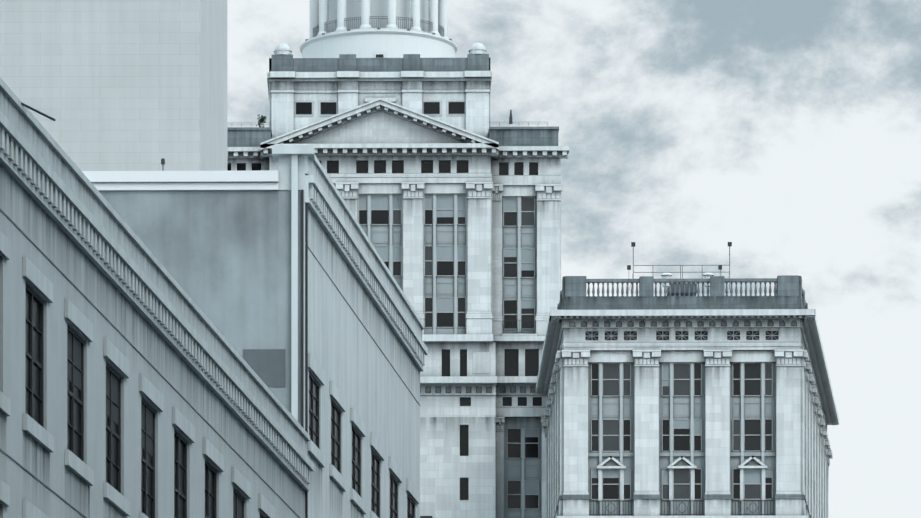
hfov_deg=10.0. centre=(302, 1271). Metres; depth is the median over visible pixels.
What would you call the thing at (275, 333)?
building end wall
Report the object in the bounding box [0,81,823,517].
weather stains
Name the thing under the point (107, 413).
building
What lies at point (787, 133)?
sky
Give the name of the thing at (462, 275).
tower
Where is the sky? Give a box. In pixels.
[227,0,920,517]
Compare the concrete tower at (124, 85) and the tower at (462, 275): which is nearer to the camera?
the concrete tower at (124, 85)
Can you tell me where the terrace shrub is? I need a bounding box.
[256,114,265,126]
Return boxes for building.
[0,77,313,517]
[277,155,427,517]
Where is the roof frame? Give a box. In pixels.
[627,242,731,295]
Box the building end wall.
[82,145,314,427]
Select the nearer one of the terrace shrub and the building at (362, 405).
the building at (362, 405)
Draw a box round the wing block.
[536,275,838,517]
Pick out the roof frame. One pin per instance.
(665, 275)
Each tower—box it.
[0,0,226,170]
[227,0,568,517]
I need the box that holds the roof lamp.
[161,158,164,170]
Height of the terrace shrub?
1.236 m
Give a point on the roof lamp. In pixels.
(162, 161)

